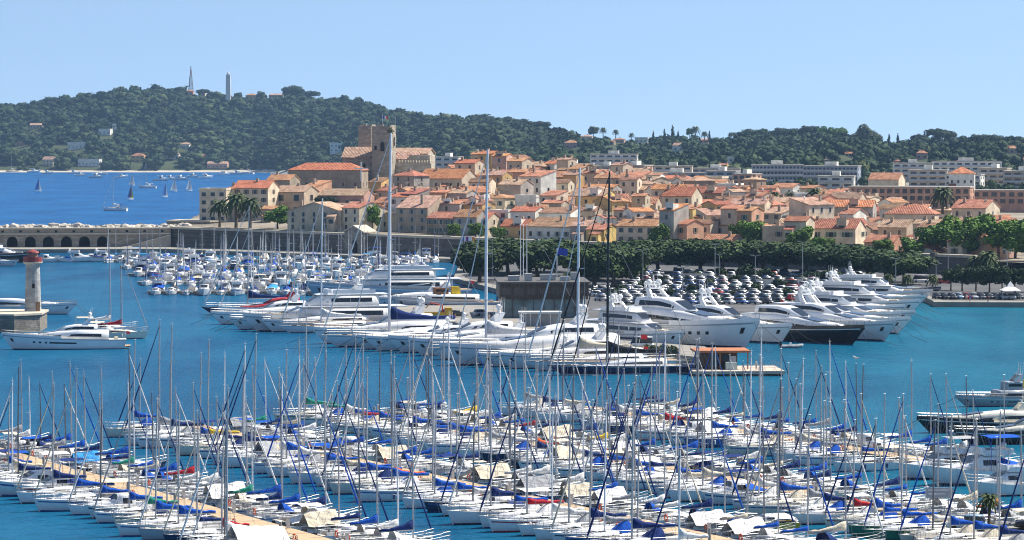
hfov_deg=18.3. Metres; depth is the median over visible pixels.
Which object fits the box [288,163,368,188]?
town hall block
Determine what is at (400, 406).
sailing boat
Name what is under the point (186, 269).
motor boat
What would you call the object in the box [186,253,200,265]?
motor boat
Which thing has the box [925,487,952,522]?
notice board
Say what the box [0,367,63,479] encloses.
sailing boat
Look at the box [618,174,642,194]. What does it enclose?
town house
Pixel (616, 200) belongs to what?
town house
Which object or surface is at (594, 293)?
parked car
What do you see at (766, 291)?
parked car
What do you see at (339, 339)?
sailing yacht
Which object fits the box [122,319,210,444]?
sailing boat
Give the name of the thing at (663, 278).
shrub
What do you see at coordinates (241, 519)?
pontoon
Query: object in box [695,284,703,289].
parked car
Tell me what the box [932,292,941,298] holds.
parked car
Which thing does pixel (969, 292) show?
wall
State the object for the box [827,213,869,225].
town house
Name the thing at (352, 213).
town house
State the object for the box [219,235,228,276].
sailing boat
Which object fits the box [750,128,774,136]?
pine tree
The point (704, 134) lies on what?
palm tree
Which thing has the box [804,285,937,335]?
motor yacht
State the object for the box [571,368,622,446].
sailing boat
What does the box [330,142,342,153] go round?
villa
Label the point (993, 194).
window
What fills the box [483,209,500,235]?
town house
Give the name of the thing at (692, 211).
town house
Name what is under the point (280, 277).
motor boat
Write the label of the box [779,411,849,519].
sailing boat
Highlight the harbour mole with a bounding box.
[0,227,170,246]
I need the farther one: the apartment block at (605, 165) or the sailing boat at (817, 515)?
the apartment block at (605, 165)
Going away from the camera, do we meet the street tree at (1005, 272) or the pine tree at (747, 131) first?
the street tree at (1005, 272)
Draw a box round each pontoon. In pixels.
[0,443,348,539]
[114,260,430,261]
[119,266,374,267]
[128,273,300,275]
[137,281,336,283]
[147,291,310,293]
[186,422,789,539]
[349,404,968,524]
[585,401,923,462]
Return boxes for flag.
[557,248,567,255]
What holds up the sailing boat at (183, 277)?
on the water
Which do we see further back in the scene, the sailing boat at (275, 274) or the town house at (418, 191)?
the town house at (418, 191)
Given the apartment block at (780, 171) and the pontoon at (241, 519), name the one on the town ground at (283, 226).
the apartment block at (780, 171)
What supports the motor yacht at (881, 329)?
on the water
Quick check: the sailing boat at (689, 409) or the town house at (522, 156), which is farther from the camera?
the town house at (522, 156)
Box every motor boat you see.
[0,451,72,495]
[13,457,99,491]
[27,168,39,172]
[42,254,59,261]
[55,256,71,261]
[59,249,95,261]
[66,170,80,173]
[68,478,114,493]
[84,492,154,517]
[87,250,104,261]
[88,173,103,177]
[94,248,120,259]
[115,173,127,177]
[116,255,125,262]
[122,246,131,259]
[124,256,134,265]
[128,247,140,261]
[133,257,148,272]
[134,267,144,276]
[138,253,147,263]
[147,252,161,265]
[147,264,159,276]
[148,248,156,259]
[150,287,160,294]
[152,275,164,290]
[153,175,169,180]
[161,255,173,269]
[161,269,174,280]
[164,259,176,272]
[165,287,176,294]
[170,253,178,262]
[172,175,188,179]
[178,263,190,272]
[181,248,196,258]
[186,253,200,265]
[186,426,235,442]
[187,284,197,290]
[191,261,204,272]
[192,268,204,280]
[197,173,212,178]
[197,276,210,295]
[200,271,211,283]
[201,259,210,268]
[203,249,217,262]
[203,278,215,290]
[205,259,217,272]
[205,270,215,276]
[222,270,233,280]
[222,280,230,290]
[229,256,239,269]
[230,170,243,173]
[230,279,244,295]
[238,274,246,279]
[239,278,249,290]
[242,252,252,265]
[244,259,251,268]
[249,268,258,276]
[254,274,266,290]
[260,266,273,285]
[266,283,279,290]
[266,287,276,294]
[274,269,288,285]
[280,258,290,268]
[282,502,357,529]
[293,274,301,284]
[295,254,307,269]
[297,270,307,280]
[301,261,315,277]
[307,252,319,265]
[308,275,316,280]
[310,275,325,295]
[312,271,320,279]
[318,266,326,276]
[319,436,378,452]
[320,256,330,269]
[322,271,333,282]
[330,259,342,276]
[332,254,341,262]
[337,267,349,281]
[342,267,352,280]
[349,261,357,268]
[353,268,367,279]
[354,269,365,279]
[360,253,372,268]
[368,249,376,263]
[368,408,427,440]
[374,255,386,265]
[386,251,399,264]
[399,253,410,264]
[420,251,429,262]
[422,248,430,257]
[437,402,486,421]
[454,460,513,480]
[465,496,524,508]
[585,409,637,419]
[666,421,699,434]
[689,450,738,469]
[700,479,765,504]
[734,512,799,528]
[846,433,888,445]
[852,438,896,447]
[895,436,974,479]
[925,434,1023,485]
[964,459,1023,495]
[975,503,1018,514]
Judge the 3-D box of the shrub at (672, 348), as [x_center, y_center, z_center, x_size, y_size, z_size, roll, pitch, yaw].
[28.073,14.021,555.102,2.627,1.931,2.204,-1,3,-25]
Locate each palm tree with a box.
[208,199,228,226]
[220,192,247,227]
[237,197,262,227]
[600,127,606,136]
[691,126,700,137]
[700,131,707,140]
[769,192,780,196]
[784,191,792,196]
[884,274,894,282]
[901,274,913,285]
[925,274,939,288]
[929,186,955,213]
[965,255,983,268]
[973,250,1001,267]
[975,492,1003,523]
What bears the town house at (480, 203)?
on the town ground at (283, 226)
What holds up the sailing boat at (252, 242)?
on the water
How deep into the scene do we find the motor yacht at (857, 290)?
708.43 m
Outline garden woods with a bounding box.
[766,172,1023,188]
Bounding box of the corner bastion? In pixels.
[166,219,234,228]
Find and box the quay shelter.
[518,311,561,325]
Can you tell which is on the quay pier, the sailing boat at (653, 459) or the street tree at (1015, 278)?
the street tree at (1015, 278)
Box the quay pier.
[397,264,1023,362]
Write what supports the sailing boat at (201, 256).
on the water
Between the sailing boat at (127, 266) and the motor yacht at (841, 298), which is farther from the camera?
the sailing boat at (127, 266)
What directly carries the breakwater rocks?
on the harbour mole
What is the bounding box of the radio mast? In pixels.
[188,66,193,90]
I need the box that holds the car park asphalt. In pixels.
[465,262,1023,322]
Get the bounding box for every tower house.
[391,168,430,187]
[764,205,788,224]
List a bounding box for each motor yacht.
[0,243,55,262]
[0,259,20,265]
[0,298,94,313]
[0,309,130,349]
[190,283,305,324]
[201,284,299,318]
[210,295,312,329]
[216,270,413,330]
[242,300,368,331]
[286,291,468,344]
[298,253,473,295]
[331,315,452,350]
[343,307,469,352]
[361,301,524,354]
[379,277,465,303]
[383,310,526,357]
[387,274,498,304]
[407,296,651,366]
[457,330,570,368]
[473,317,648,370]
[585,288,707,347]
[630,273,797,350]
[693,280,822,344]
[741,305,896,346]
[772,276,928,328]
[781,276,927,319]
[788,265,944,315]
[788,296,932,312]
[791,281,925,342]
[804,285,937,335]
[836,271,947,309]
[838,261,932,301]
[867,307,940,324]
[892,284,942,290]
[893,292,932,303]
[894,388,1023,432]
[934,364,1023,407]
[945,418,1023,444]
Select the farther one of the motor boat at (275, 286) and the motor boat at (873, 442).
the motor boat at (275, 286)
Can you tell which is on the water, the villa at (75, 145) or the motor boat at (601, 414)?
the motor boat at (601, 414)
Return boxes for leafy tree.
[262,205,289,228]
[314,196,337,202]
[366,204,380,228]
[447,223,460,235]
[467,222,484,236]
[488,227,506,236]
[588,126,599,136]
[647,223,670,240]
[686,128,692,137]
[728,220,745,234]
[740,220,764,240]
[786,225,813,244]
[805,188,821,196]
[809,237,835,246]
[816,126,834,132]
[826,127,847,136]
[857,124,877,138]
[867,134,882,140]
[871,239,894,249]
[899,237,924,251]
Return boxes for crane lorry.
[425,302,452,315]
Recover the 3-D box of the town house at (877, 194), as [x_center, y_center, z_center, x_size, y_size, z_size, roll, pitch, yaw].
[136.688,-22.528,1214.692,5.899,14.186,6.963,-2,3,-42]
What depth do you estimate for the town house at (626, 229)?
1009.34 m
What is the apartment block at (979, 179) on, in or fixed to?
on the town ground at (283, 226)
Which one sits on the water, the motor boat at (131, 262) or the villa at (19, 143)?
the motor boat at (131, 262)
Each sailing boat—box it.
[0,361,48,443]
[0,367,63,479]
[0,378,51,448]
[0,382,48,479]
[0,397,42,475]
[0,421,28,470]
[0,422,21,465]
[10,382,59,449]
[15,385,99,503]
[19,371,79,454]
[30,363,99,455]
[31,382,87,458]
[34,368,133,510]
[44,373,114,460]
[59,368,132,465]
[67,407,144,514]
[68,394,122,466]
[76,244,137,330]
[76,349,166,471]
[88,382,151,474]
[90,254,148,338]
[92,403,176,522]
[102,400,154,477]
[103,175,127,210]
[104,228,113,262]
[105,339,168,436]
[111,416,193,526]
[112,393,181,478]
[115,400,213,536]
[116,356,168,426]
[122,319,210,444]
[122,396,183,483]
[123,237,131,268]
[134,385,208,486]
[135,325,219,447]
[137,405,235,539]
[137,437,206,521]
[138,170,156,187]
[141,243,152,285]
[145,363,199,431]
[147,229,156,266]
[147,384,221,491]
[148,247,156,280]
[157,245,166,284]
[162,410,221,494]
[162,433,236,539]
[171,261,179,290]
[171,354,236,452]
[172,244,182,285]
[175,229,180,259]
[175,341,253,455]
[176,234,187,276]
[176,398,248,496]
[178,235,188,280]
[179,390,297,539]
[181,403,253,501]
[182,261,191,294]
[186,251,196,285]
[186,426,267,539]
[191,446,254,539]
[192,244,199,275]
[195,354,250,458]
[198,396,276,505]
[199,230,204,259]
[209,346,277,464]
[211,247,218,280]
[212,416,274,508]
[214,364,279,452]
[215,245,227,285]
[216,258,226,294]
[216,335,300,467]
[219,232,229,272]
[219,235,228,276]
[222,229,229,259]
[228,364,273,430]
[228,390,319,513]
[231,243,240,283]
[233,236,242,276]
[233,359,283,433]
[242,424,309,516]
[249,226,255,259]
[249,250,259,293]
[249,252,254,285]
[250,346,337,473]
[250,367,296,434]
[253,410,332,522]
[254,247,260,280]
[254,377,320,461]
[256,341,329,436]
[258,235,265,269]
[259,236,265,264]
[261,232,267,262]
[263,239,269,270]
[264,359,348,476]
[268,361,329,440]
[269,235,277,269]
[272,398,361,524]
[273,224,278,265]
[273,309,353,423]
[274,238,282,275]
[275,239,283,272]
[279,360,342,445]
[280,249,290,294]
[284,229,291,262]
[285,248,293,290]
[287,350,336,413]
[288,237,292,265]
[288,353,374,483]
[290,228,296,272]
[290,244,299,276]
[297,334,360,425]
[297,437,368,533]
[298,241,309,290]
[298,251,308,295]
[305,393,356,470]
[309,380,357,447]
[310,223,316,258]
[310,236,316,268]
[313,379,383,486]
[314,431,389,539]
[320,228,326,262]
[320,361,404,490]
[322,348,365,428]
[327,333,386,430]
[328,246,336,280]
[328,354,422,493]
[333,385,384,455]
[334,335,389,433]
[334,444,407,539]
[335,230,341,254]
[337,232,345,264]
[345,232,352,262]
[347,243,353,269]
[349,427,433,539]
[350,359,439,501]
[352,337,410,435]
[352,364,418,459]
[357,229,364,262]
[360,380,431,487]
[362,431,450,539]
[365,352,421,438]
[370,379,431,463]
[374,236,383,268]
[374,238,380,268]
[378,240,383,267]
[380,343,430,413]
[381,335,455,443]
[384,392,438,465]
[395,347,446,414]
[398,339,464,444]
[400,331,470,448]
[401,380,455,468]
[401,393,482,508]
[404,327,470,417]
[405,407,471,496]
[411,379,477,472]
[412,325,493,451]
[414,350,460,418]
[423,327,502,454]
[423,395,494,512]
[431,231,438,262]
[431,361,509,477]
[439,396,517,515]
[442,341,502,422]
[447,361,550,524]
[452,345,512,425]
[458,347,534,459]
[458,360,523,453]
[467,385,539,485]
[469,353,522,429]
[479,399,565,527]
[480,362,543,462]
[482,349,540,430]
[486,383,580,531]
[489,389,559,487]
[493,352,546,433]
[498,313,566,415]
[500,376,582,490]
[503,361,540,437]
[508,361,568,468]
[511,382,568,457]
[516,397,581,495]
[517,357,593,470]
[517,411,602,535]
[520,342,568,417]
[521,353,581,438]
[532,414,619,539]
[534,384,614,499]
[535,319,603,422]
[538,350,595,441]
[541,345,594,412]
[542,366,615,474]
[549,396,646,539]
[553,345,623,445]
[553,366,625,477]
[555,425,612,502]
[564,399,651,539]
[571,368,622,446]
[573,397,647,506]
[577,375,624,449]
[579,334,631,426]
[584,385,701,539]
[584,390,630,480]
[586,419,653,509]
[588,327,661,431]
[593,368,648,452]
[599,430,659,513]
[600,387,666,481]
[603,375,673,485]
[606,378,662,455]
[606,446,677,539]
[608,325,675,434]
[618,364,700,490]
[621,328,675,408]
[625,380,674,456]
[626,419,692,518]
[632,334,686,411]
[635,335,705,439]
[635,351,686,435]
[639,382,695,458]
[642,428,703,523]
[645,336,701,413]
[649,391,714,493]
[650,448,714,539]
[653,357,726,462]
[656,386,730,497]
[664,409,745,527]
[666,341,718,416]
[668,340,740,444]
[668,372,755,501]
[671,356,718,418]
[672,385,729,467]
[682,431,754,532]
[683,345,749,447]
[685,349,737,420]
[701,356,749,421]
[704,432,776,534]
[710,356,792,472]
[715,364,761,425]
[716,424,794,539]
[722,350,792,453]
[723,375,770,443]
[725,328,810,456]
[726,388,788,478]
[730,402,789,508]
[732,359,772,428]
[739,451,805,539]
[742,380,833,516]
[743,384,805,480]
[746,353,803,430]
[749,413,813,503]
[760,386,827,482]
[764,360,804,431]
[765,446,837,539]
[772,358,842,461]
[773,378,827,451]
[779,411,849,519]
[780,376,856,485]
[781,350,839,435]
[790,343,855,437]
[790,400,869,524]
[790,402,885,539]
[793,367,860,464]
[793,401,856,490]
[813,363,868,439]
[818,393,889,498]
[823,419,893,526]
[825,366,878,442]
[832,365,904,471]
[843,420,915,532]
[847,396,936,537]
[858,397,928,501]
[862,393,946,539]
[871,418,928,503]
[873,358,936,452]
[894,405,966,509]
[897,375,953,455]
[898,422,977,539]
[912,377,968,457]
[914,414,997,539]
[916,428,972,513]
[937,418,1015,539]
[937,419,1003,516]
[941,377,985,454]
[959,391,990,456]
[963,436,1019,519]
[964,406,1023,539]
[978,374,1023,461]
[984,429,1023,523]
[998,459,1023,539]
[1004,492,1023,524]
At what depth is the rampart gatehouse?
1060.03 m
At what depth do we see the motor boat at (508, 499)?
324.23 m
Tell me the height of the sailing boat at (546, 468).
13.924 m
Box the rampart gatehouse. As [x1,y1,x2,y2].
[342,225,376,253]
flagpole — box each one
[520,224,520,276]
[523,224,523,276]
[526,224,526,272]
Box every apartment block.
[435,153,463,168]
[589,151,637,164]
[594,162,610,170]
[631,161,653,172]
[653,168,704,177]
[654,162,692,171]
[693,164,740,171]
[705,167,739,181]
[732,169,761,182]
[751,160,803,183]
[803,162,861,185]
[817,171,855,189]
[892,159,933,181]
[908,165,948,185]
[931,158,1001,173]
[944,174,984,188]
[978,164,1011,186]
[1002,167,1023,188]
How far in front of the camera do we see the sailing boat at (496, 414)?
418.75 m
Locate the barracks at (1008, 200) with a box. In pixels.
[974,189,1023,212]
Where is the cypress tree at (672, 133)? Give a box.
[671,125,674,137]
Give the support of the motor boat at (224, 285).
on the water
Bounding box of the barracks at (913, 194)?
[847,186,974,209]
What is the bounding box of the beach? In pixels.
[0,169,287,173]
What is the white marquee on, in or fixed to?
on the car park asphalt
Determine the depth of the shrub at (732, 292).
758.09 m
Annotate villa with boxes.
[16,140,24,145]
[30,123,42,129]
[42,156,55,165]
[68,142,85,149]
[78,159,101,166]
[98,129,112,134]
[112,124,116,131]
[131,153,145,161]
[162,153,179,159]
[179,142,190,148]
[186,90,193,94]
[207,161,228,168]
[246,93,255,98]
[269,93,283,97]
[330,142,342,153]
[564,139,577,148]
[581,134,592,140]
[613,137,625,142]
[635,137,648,142]
[672,142,682,151]
[719,162,728,166]
[727,156,735,163]
[845,151,852,157]
[916,149,927,160]
[1006,145,1018,152]
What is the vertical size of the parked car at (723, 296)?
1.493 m
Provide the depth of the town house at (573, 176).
1191.99 m
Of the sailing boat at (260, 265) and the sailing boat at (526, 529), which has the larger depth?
the sailing boat at (260, 265)
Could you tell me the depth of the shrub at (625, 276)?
862.28 m
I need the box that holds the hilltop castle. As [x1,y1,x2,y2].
[341,124,435,183]
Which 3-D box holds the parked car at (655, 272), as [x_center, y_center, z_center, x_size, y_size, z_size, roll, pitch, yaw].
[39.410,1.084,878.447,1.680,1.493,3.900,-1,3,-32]
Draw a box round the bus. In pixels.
[912,275,927,282]
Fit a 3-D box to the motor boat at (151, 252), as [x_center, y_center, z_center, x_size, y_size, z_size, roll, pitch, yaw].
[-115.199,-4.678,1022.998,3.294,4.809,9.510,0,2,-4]
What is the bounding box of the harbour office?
[494,272,590,317]
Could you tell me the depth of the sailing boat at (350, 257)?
918.23 m
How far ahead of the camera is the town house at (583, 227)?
1026.13 m
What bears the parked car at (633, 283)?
on the car park asphalt
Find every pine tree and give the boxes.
[47,97,60,102]
[61,97,75,101]
[196,89,209,93]
[281,85,305,95]
[303,90,320,96]
[466,114,482,118]
[479,115,494,119]
[495,116,513,121]
[512,119,530,123]
[533,121,551,126]
[735,128,757,135]
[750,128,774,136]
[770,127,793,135]
[782,128,801,134]
[798,125,819,133]
[910,133,925,139]
[923,128,947,137]
[933,130,956,138]
[956,135,969,142]
[967,134,990,141]
[981,134,1003,140]
[1000,135,1023,141]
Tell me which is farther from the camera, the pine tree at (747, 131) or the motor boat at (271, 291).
the pine tree at (747, 131)
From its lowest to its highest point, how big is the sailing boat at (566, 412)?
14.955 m
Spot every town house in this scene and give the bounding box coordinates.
[199,188,230,221]
[228,182,234,219]
[233,178,279,220]
[260,201,277,222]
[266,172,300,185]
[279,183,319,213]
[286,200,342,231]
[307,178,331,193]
[318,186,374,202]
[341,199,383,230]
[367,172,388,200]
[374,197,387,204]
[376,184,399,198]
[384,212,395,230]
[388,190,408,211]
[393,186,421,191]
[396,194,441,232]
[401,186,429,194]
[422,167,477,187]
[426,212,456,234]
[429,187,451,198]
[432,183,449,189]
[440,198,464,211]
[444,165,454,168]
[447,187,477,198]
[453,207,484,235]
[454,157,483,173]
[454,196,468,201]
[456,184,489,195]
[462,197,496,210]
[465,193,493,201]
[468,175,496,193]
[470,149,482,158]
[476,170,485,177]
[478,149,495,168]
[483,165,512,190]
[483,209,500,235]
[489,208,510,224]
[490,191,514,208]
[491,151,513,169]
[497,177,534,194]
[500,216,533,238]
[506,155,533,168]
[509,166,530,178]
[509,203,543,219]
[513,155,530,158]
[514,195,538,205]
[518,168,556,194]
[524,199,548,207]
[527,215,582,239]
[530,165,543,170]
[535,160,548,169]
[538,190,567,203]
[538,205,577,216]
[542,193,569,206]
[545,158,556,169]
[556,155,577,168]
[556,169,569,178]
[556,179,574,194]
[557,165,572,170]
[563,170,584,187]
[568,163,586,171]
[568,184,616,205]
[568,197,574,205]
[569,217,597,240]
[577,164,596,168]
[580,203,605,219]
[582,167,606,183]
[582,181,622,193]
[583,183,607,188]
[585,221,615,241]
[590,211,617,224]
[592,190,628,211]
[593,169,625,183]
[610,160,633,172]
[613,204,630,223]
[614,191,630,197]
[615,216,658,241]
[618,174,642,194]
[622,204,654,218]
[623,169,651,178]
[624,194,661,210]
[628,201,652,208]
[631,190,650,206]
[633,166,652,171]
[636,212,658,218]
[642,175,669,183]
[642,178,661,185]
[644,183,664,193]
[650,182,686,195]
[652,173,664,176]
[658,202,688,239]
[661,185,702,207]
[665,173,678,181]
[671,174,691,182]
[671,178,687,183]
[678,219,703,239]
[681,177,715,185]
[689,202,701,218]
[693,184,727,198]
[693,207,713,218]
[695,208,720,218]
[696,216,719,237]
[701,197,733,209]
[703,231,743,241]
[704,176,728,178]
[711,193,725,200]
[713,179,729,185]
[717,180,743,188]
[718,219,728,233]
[719,201,745,233]
[720,192,747,200]
[723,183,745,194]
[730,194,773,211]
[731,184,755,189]
[734,182,749,189]
[736,200,764,239]
[741,174,766,189]
[741,187,753,193]
[746,189,774,198]
[757,186,780,196]
[758,185,780,192]
[762,221,783,241]
[765,197,788,206]
[767,195,784,207]
[774,183,801,193]
[779,215,815,224]
[783,213,815,241]
[784,192,808,196]
[789,195,835,218]
[799,182,825,191]
[811,191,837,200]
[814,216,865,246]
[826,189,845,194]
[826,197,876,217]
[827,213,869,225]
[832,190,866,199]
[837,186,852,191]
[839,205,867,219]
[863,232,903,251]
[865,224,871,238]
[866,192,882,200]
[866,193,879,202]
[866,214,882,223]
[868,171,905,185]
[869,222,878,233]
[877,198,909,206]
[877,217,913,236]
[879,204,902,217]
[883,200,940,220]
[904,241,946,253]
[912,216,941,236]
[916,219,936,234]
[919,201,931,207]
[935,204,951,215]
[946,232,970,254]
[948,166,975,188]
[950,215,970,225]
[951,197,1000,216]
[971,232,1008,267]
[973,215,1018,222]
[989,215,1010,217]
[1009,251,1014,265]
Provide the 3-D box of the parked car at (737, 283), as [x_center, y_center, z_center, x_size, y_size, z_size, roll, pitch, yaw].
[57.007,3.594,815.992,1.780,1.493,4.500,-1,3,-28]
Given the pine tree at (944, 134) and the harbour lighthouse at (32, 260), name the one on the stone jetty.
the harbour lighthouse at (32, 260)
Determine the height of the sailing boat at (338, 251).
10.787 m
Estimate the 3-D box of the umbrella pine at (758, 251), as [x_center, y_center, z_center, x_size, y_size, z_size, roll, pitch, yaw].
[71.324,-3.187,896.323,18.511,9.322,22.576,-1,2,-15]
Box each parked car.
[452,310,467,315]
[473,309,491,315]
[589,290,600,296]
[594,295,605,300]
[596,286,605,291]
[601,288,613,293]
[613,281,624,286]
[621,297,632,303]
[623,295,632,300]
[626,281,636,286]
[627,290,637,295]
[628,336,653,346]
[639,271,650,276]
[650,271,660,276]
[651,275,662,279]
[652,290,660,295]
[662,281,671,285]
[667,286,679,289]
[670,271,681,275]
[671,277,683,281]
[673,267,683,272]
[673,281,681,286]
[683,269,692,273]
[683,277,694,281]
[683,295,696,299]
[684,297,697,303]
[685,280,695,283]
[687,290,696,295]
[695,277,705,281]
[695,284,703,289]
[696,297,710,303]
[704,271,713,274]
[705,282,717,287]
[708,295,721,299]
[709,297,723,303]
[712,289,723,294]
[716,286,727,290]
[717,277,728,281]
[718,281,729,286]
[721,295,734,299]
[723,297,735,303]
[727,271,735,275]
[728,286,738,290]
[730,281,741,286]
[735,297,748,303]
[736,290,745,295]
[740,277,750,281]
[740,284,749,290]
[746,290,758,295]
[746,295,759,299]
[748,297,761,303]
[760,290,771,295]
[762,297,774,303]
[763,285,774,290]
[771,290,783,294]
[772,295,784,299]
[774,297,787,302]
[779,269,790,274]
[785,279,797,285]
[785,286,797,292]
[785,294,794,300]
[789,271,798,276]
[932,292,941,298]
[937,278,949,283]
[939,293,949,298]
[946,514,986,530]
[948,293,957,298]
[955,293,964,298]
[970,293,979,298]
[976,293,986,298]
[984,293,993,298]
[992,293,1000,298]
[998,293,1008,298]
[1007,293,1016,298]
[1014,293,1023,298]
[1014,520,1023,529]
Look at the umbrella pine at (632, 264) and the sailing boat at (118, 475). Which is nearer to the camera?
the sailing boat at (118, 475)
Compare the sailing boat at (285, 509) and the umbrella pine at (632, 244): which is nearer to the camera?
the sailing boat at (285, 509)
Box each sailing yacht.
[202,209,305,312]
[278,198,383,332]
[318,133,490,346]
[426,149,574,359]
[524,168,680,370]
[546,171,695,374]
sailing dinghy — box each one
[34,179,40,191]
[127,183,133,199]
[128,174,134,185]
[161,184,167,196]
[170,178,176,191]
[186,179,191,190]
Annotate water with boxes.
[0,172,1023,539]
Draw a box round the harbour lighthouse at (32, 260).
[23,249,42,310]
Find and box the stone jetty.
[0,309,48,332]
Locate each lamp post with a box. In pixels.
[637,249,647,279]
[676,266,688,298]
[797,241,807,280]
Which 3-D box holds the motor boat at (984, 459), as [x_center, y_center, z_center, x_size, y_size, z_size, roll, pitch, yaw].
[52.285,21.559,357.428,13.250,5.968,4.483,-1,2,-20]
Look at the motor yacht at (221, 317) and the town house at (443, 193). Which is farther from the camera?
the town house at (443, 193)
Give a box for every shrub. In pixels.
[469,270,483,275]
[609,289,620,294]
[615,284,628,289]
[618,272,629,278]
[637,279,647,286]
[649,345,663,353]
[659,276,670,280]
[665,288,676,296]
[666,345,678,355]
[686,283,696,291]
[704,278,714,286]
[715,267,727,276]
[727,289,735,295]
[728,274,740,281]
[736,263,758,276]
[750,281,761,290]
[757,267,771,276]
[771,278,787,286]
[782,287,794,296]
[803,270,816,277]
[815,269,833,279]
[833,270,845,278]
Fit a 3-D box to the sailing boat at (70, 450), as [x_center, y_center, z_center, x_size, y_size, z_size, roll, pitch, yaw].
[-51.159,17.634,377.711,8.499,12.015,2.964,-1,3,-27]
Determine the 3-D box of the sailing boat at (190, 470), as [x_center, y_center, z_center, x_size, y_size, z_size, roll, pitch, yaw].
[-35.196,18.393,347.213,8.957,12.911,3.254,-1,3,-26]
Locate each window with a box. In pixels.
[279,195,283,200]
[293,195,298,200]
[501,288,509,294]
[514,288,522,294]
[527,288,535,294]
[540,288,548,294]
[552,288,560,294]
[565,288,573,294]
[579,288,586,294]
[618,228,623,232]
[711,355,718,366]
[723,355,732,366]
[730,356,735,361]
[741,215,746,219]
[775,231,781,236]
[826,232,835,236]
[842,232,852,236]
[951,248,957,253]
[991,192,996,196]
[1000,192,1005,196]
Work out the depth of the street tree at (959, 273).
792.99 m
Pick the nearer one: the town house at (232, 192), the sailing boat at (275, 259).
the sailing boat at (275, 259)
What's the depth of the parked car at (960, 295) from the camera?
752.49 m
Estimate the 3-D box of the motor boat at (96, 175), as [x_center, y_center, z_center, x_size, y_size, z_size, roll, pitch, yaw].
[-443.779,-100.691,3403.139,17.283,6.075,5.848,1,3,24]
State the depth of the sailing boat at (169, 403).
407.75 m
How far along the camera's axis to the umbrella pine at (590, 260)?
803.99 m
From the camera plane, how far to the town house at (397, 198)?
1108.44 m
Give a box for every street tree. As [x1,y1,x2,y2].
[940,268,958,289]
[951,264,969,290]
[964,265,985,291]
[979,265,997,291]
[992,265,1012,292]
[1009,268,1023,291]
[1016,268,1023,282]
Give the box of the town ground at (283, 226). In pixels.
[174,182,1023,262]
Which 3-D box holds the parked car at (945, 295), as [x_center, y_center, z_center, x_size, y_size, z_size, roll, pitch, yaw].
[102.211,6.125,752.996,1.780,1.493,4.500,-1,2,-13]
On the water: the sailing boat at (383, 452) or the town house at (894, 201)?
the sailing boat at (383, 452)
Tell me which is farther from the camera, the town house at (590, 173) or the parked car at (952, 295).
the town house at (590, 173)
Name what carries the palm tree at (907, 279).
on the car park asphalt
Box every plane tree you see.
[913,224,949,247]
[935,214,963,234]
[944,221,981,251]
[962,213,996,234]
[980,220,1017,258]
[996,219,1023,257]
[1009,224,1023,252]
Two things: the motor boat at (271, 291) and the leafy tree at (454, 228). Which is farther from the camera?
the leafy tree at (454, 228)
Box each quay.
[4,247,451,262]
[910,524,1023,539]
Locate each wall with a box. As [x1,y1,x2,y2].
[171,226,978,273]
[680,274,707,277]
[756,279,810,285]
[932,291,975,293]
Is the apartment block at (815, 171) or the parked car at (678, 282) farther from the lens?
the apartment block at (815, 171)
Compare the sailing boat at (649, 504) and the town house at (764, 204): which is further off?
the town house at (764, 204)
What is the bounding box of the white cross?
[354,162,367,180]
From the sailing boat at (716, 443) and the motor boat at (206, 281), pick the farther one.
the motor boat at (206, 281)
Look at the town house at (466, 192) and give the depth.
1096.61 m
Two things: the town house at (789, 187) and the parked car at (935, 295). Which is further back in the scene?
the town house at (789, 187)
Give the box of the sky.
[0,0,1023,142]
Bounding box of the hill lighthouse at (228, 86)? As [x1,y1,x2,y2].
[226,72,230,99]
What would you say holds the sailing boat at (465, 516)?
on the water
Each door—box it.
[36,302,39,310]
[352,241,357,252]
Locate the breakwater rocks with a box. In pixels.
[0,222,191,227]
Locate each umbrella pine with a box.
[450,236,510,271]
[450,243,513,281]
[482,240,521,274]
[499,242,570,276]
[502,237,558,272]
[535,237,586,271]
[547,239,588,271]
[552,245,633,284]
[569,241,629,279]
[588,243,654,285]
[603,242,658,250]
[605,245,664,279]
[609,239,652,245]
[627,237,686,268]
[644,240,705,266]
[666,238,731,268]
[683,240,750,267]
[712,238,766,266]
[733,243,789,268]
[750,241,815,269]
[775,243,823,271]
[796,242,850,270]
[815,243,873,272]
[834,247,887,272]
[852,249,925,280]
[873,252,938,284]
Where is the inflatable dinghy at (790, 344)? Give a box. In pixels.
[779,342,802,347]
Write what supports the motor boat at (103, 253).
on the water
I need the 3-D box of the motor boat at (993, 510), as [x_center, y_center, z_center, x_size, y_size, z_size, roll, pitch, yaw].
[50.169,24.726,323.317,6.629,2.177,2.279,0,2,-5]
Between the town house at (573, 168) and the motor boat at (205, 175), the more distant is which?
the motor boat at (205, 175)
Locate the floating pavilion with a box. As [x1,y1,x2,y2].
[688,347,784,375]
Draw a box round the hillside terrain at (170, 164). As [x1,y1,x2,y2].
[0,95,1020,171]
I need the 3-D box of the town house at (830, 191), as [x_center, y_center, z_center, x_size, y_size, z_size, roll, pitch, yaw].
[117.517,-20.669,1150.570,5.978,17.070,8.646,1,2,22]
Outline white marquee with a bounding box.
[1000,281,1020,299]
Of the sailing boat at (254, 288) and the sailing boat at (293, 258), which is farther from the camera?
the sailing boat at (293, 258)
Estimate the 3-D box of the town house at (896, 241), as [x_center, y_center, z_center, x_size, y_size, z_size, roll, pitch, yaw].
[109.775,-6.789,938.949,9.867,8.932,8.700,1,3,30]

